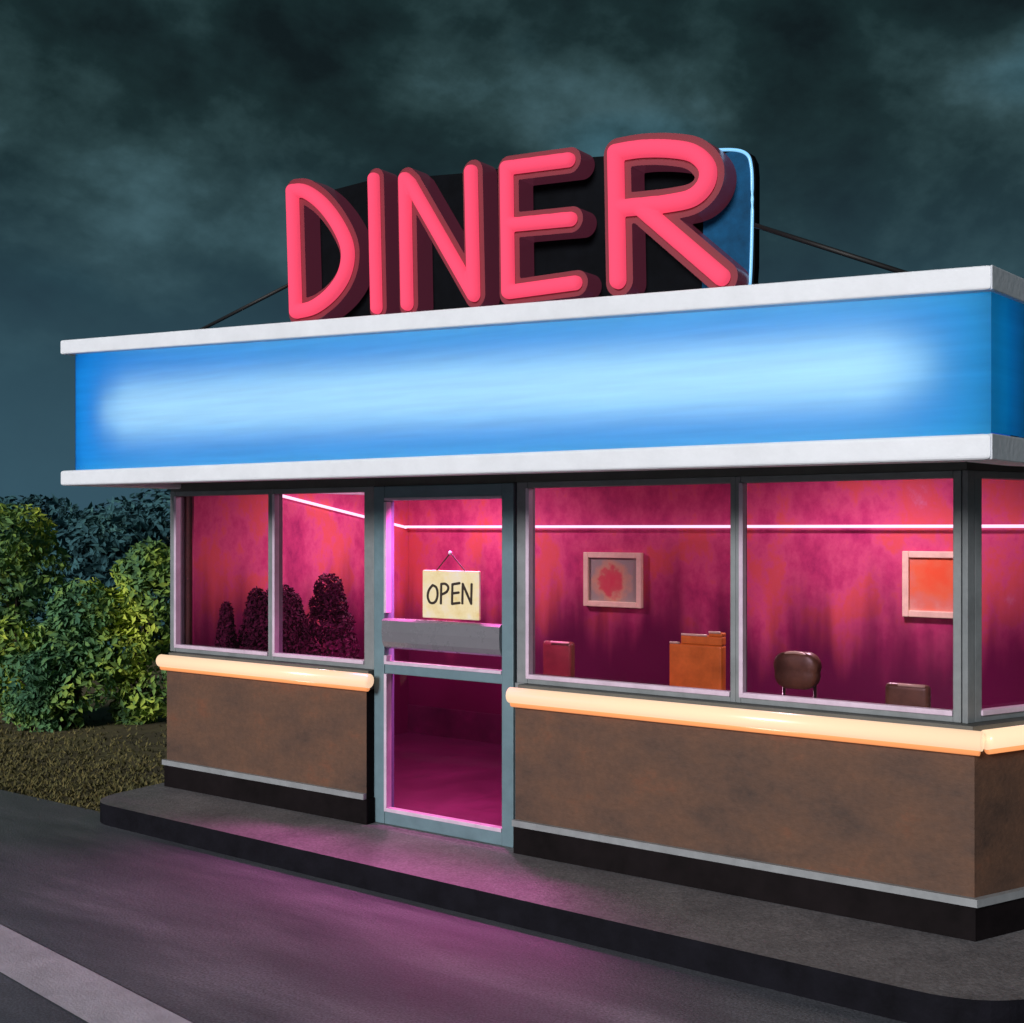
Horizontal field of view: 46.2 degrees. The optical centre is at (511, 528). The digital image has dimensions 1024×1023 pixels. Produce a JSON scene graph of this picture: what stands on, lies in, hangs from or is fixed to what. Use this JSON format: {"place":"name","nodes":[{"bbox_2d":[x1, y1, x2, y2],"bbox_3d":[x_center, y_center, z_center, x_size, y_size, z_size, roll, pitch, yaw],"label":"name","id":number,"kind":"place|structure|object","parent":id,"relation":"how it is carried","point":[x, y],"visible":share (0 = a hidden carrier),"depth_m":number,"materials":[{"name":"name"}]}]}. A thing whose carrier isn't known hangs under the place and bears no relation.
{"place":"outdoors","nodes":[
{"label":"outdoors","id":0,"kind":"place"},
{"bbox_2d":[0,536,167,811],"bbox_3d":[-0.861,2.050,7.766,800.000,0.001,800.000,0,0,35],"label":"ground","id":1,"kind":"structure","parent":0,"point":[99,713],"depth_m":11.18,"materials":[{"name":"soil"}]},
{"bbox_2d":[0,497,47,657],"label":"tree","id":2,"kind":"object","parent":1,"relation":"on","point":[5,501],"visible":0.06,"depth_m":18.66,"materials":[{"name":"teal plant"}]},
{"bbox_2d":[0,503,71,724],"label":"bush","id":3,"kind":"object","parent":1,"relation":"on","point":[14,558],"visible":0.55,"depth_m":12.46,"materials":[{"name":"green plant"}]},
{"bbox_2d":[0,643,82,731],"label":"bush","id":4,"kind":"object","parent":1,"relation":"on","point":[38,671],"visible":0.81,"depth_m":11.96,"materials":[{"name":"green plant"}]},
{"bbox_2d":[1,493,87,639],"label":"tree","id":5,"kind":"object","parent":1,"relation":"on","point":[50,510],"visible":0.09,"depth_m":19.75,"materials":[{"name":"teal plant"}]},
{"bbox_2d":[16,577,119,731],"bbox_3d":[-4.499,1.393,12.351,1.141,1.774,0.987,0,0,20],"label":"bush","id":6,"kind":"object","parent":1,"relation":"on","point":[62,625],"visible":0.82,"depth_m":12.17,"materials":[{"name":"green plant"}]},
{"bbox_2d":[23,501,169,652],"bbox_3d":[-6.367,1.013,19.084,2.830,2.864,3.156,0,0,35],"label":"tree","id":7,"kind":"object","parent":1,"relation":"on","point":[88,537],"visible":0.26,"depth_m":18.30,"materials":[{"name":"teal plant"}]},
{"bbox_2d":[65,489,172,654],"bbox_3d":[-5.569,0.896,19.804,4.028,3.216,3.319,0,0,35],"label":"tree","id":8,"kind":"object","parent":1,"relation":"on","point":[158,505],"visible":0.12,"depth_m":19.58,"materials":[{"name":"teal plant"}]},
{"bbox_2d":[77,536,174,724],"bbox_3d":[-3.904,1.123,12.523,1.302,2.099,1.122,0,0,35],"label":"bush","id":9,"kind":"object","parent":1,"relation":"on","point":[146,573],"visible":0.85,"depth_m":12.44,"materials":[{"name":"green plant"}]},
{"bbox_2d":[0,790,905,1022],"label":"road","id":10,"kind":"structure","parent":0,"point":[192,934],"depth_m":5.75,"materials":[{"name":"grey asphalt"}]},
{"bbox_2d":[0,924,191,1022],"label":"road line","id":11,"kind":"object","parent":10,"relation":"on","point":[84,993],"depth_m":5.31,"materials":[{"name":"paint"}]},
{"bbox_2d":[0,0,1023,525],"label":"sky","id":12,"kind":"structure","parent":0,"point":[151,150],"materials":[{"name":"grey"}]},
{"bbox_2d":[543,640,574,676],"bbox_3d":[0.416,1.310,8.214,0.238,1.109,0.431,0,0,35],"label":"diner chair","id":13,"kind":"object","parent":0,"point":[558,658],"visible":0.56,"depth_m":8.03,"materials":[{"name":"red leather"}]},
{"bbox_2d":[100,783,1023,1022],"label":"pavement","id":14,"kind":"structure","parent":0,"point":[897,973],"depth_m":5.98,"materials":[{"name":"concrete"}]},
{"bbox_2d":[61,265,1023,941],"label":"diner","id":15,"kind":"structure","parent":14,"relation":"on","point":[763,475],"depth_m":6.80,"materials":[{"name":"blue"}]},
{"bbox_2d":[170,489,270,659],"bbox_3d":[-2.083,0.319,8.637,1.069,1.184,0.096,0,0,35],"label":"window","id":16,"kind":"structure","parent":15,"relation":"in","point":[177,644],"depth_m":8.87,"materials":[{"name":"grey metal"}]},
{"bbox_2d":[213,601,238,648],"bbox_3d":[-2.129,1.201,8.942,0.361,1.326,0.360,0,0,-3],"label":"potted plant","id":17,"kind":"object","parent":15,"relation":"on","point":[226,636],"visible":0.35,"depth_m":8.90,"materials":[{"name":"green plant"}]},
{"bbox_2d":[236,585,267,650],"bbox_3d":[-1.907,1.146,8.993,0.598,1.437,0.604,0,0,35],"label":"potted plant","id":18,"kind":"object","parent":15,"relation":"on","point":[253,602],"visible":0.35,"depth_m":8.94,"materials":[{"name":"green plant"}]},
{"bbox_2d":[244,584,315,653],"bbox_3d":[-1.722,1.135,8.931,0.948,1.458,0.962,0,0,35],"label":"potted plant","id":19,"kind":"object","parent":15,"relation":"on","point":[263,622],"visible":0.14,"depth_m":8.82,"materials":[{"name":"green plant"}]},
{"bbox_2d":[260,590,318,654],"bbox_3d":[-1.637,1.157,8.816,0.750,1.413,0.743,0,0,35],"label":"potted plant","id":20,"kind":"object","parent":15,"relation":"on","point":[294,609],"visible":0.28,"depth_m":8.73,"materials":[{"name":"green plant"}]},
{"bbox_2d":[271,486,375,669],"bbox_3d":[-1.258,0.319,8.051,0.954,1.184,0.096,0,0,35],"label":"window","id":21,"kind":"structure","parent":15,"relation":"in","point":[277,654],"depth_m":8.05,"materials":[{"name":"grey metal"}]},
{"bbox_2d":[295,573,362,658],"bbox_3d":[-1.325,1.093,8.712,0.768,1.543,0.767,0,0,35],"label":"potted plant","id":22,"kind":"object","parent":15,"relation":"on","point":[332,597],"visible":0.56,"depth_m":8.64,"materials":[{"name":"green plant"}]},
{"bbox_2d":[374,483,516,847],"bbox_3d":[-0.420,0.809,7.437,1.100,2.158,0.126,0,0,35],"label":"door","id":23,"kind":"structure","parent":15,"relation":"in","point":[391,633],"depth_m":7.41,"materials":[{"name":"grey metal"}]},
{"bbox_2d":[423,551,480,619],"bbox_3d":[-0.379,0.348,7.403,0.445,0.420,0.030,0,0,35],"label":"open sign","id":24,"kind":"object","parent":15,"relation":"hanging from","point":[447,594],"visible":1,"depth_m":7.39,"materials":[{"name":"white"}]},
{"bbox_2d":[200,133,908,328],"bbox_3d":[-0.203,-1.432,6.333,4.567,1.205,0.279,0,0,35],"label":"diner sign","id":25,"kind":"object","parent":15,"relation":"on","point":[645,213],"visible":1,"depth_m":6.05,"materials":[{"name":"red"}]},
{"bbox_2d":[583,552,642,607],"bbox_3d":[0.816,0.414,9.704,0.540,0.442,0.042,0,0,35],"label":"picture","id":26,"kind":"object","parent":15,"relation":"attached to","point":[612,579],"visible":1,"depth_m":9.70},
{"bbox_2d":[517,476,735,701],"bbox_3d":[0.620,0.319,6.717,1.400,1.184,0.096,0,0,35],"label":"window","id":27,"kind":"structure","parent":15,"relation":"in","point":[525,490],"depth_m":6.88,"materials":[{"name":"grey metal"}]},
{"bbox_2d":[669,631,725,689],"bbox_3d":[1.196,1.232,7.232,0.345,1.266,0.430,0,0,35],"label":"booth","id":28,"kind":"object","parent":15,"relation":"on","point":[697,660],"visible":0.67,"depth_m":7.05,"materials":[{"name":"orange leather"}]},
{"bbox_2d":[773,651,821,697],"bbox_3d":[1.687,1.272,6.816,0.257,1.186,0.440,0,0,35],"label":"diner chair","id":29,"kind":"object","parent":15,"relation":"on","point":[797,670],"visible":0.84,"depth_m":6.63,"materials":[{"name":"brown leather"}]},
{"bbox_2d":[736,470,961,722],"bbox_3d":[1.658,0.319,5.980,1.145,1.184,0.096,0,0,35],"label":"window","id":30,"kind":"structure","parent":15,"relation":"in","point":[742,696],"depth_m":5.94,"materials":[{"name":"grey metal"}]},
{"bbox_2d":[902,551,952,618],"bbox_3d":[2.912,0.384,8.216,0.469,0.455,0.042,0,0,35],"label":"picture","id":31,"kind":"object","parent":15,"relation":"attached to","point":[927,584],"visible":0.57,"depth_m":8.25},
{"bbox_2d":[974,470,1023,721],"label":"window","id":32,"kind":"structure","parent":15,"relation":"in","point":[1012,711],"depth_m":5.65,"materials":[{"name":"grey metal"}]},
{"bbox_2d":[885,682,930,707],"bbox_3d":[2.171,1.337,6.416,0.230,1.056,0.431,0,0,35],"label":"diner chair","id":33,"kind":"object","parent":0,"point":[908,694],"visible":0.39,"depth_m":6.24,"materials":[{"name":"brown leather"}]}
]}

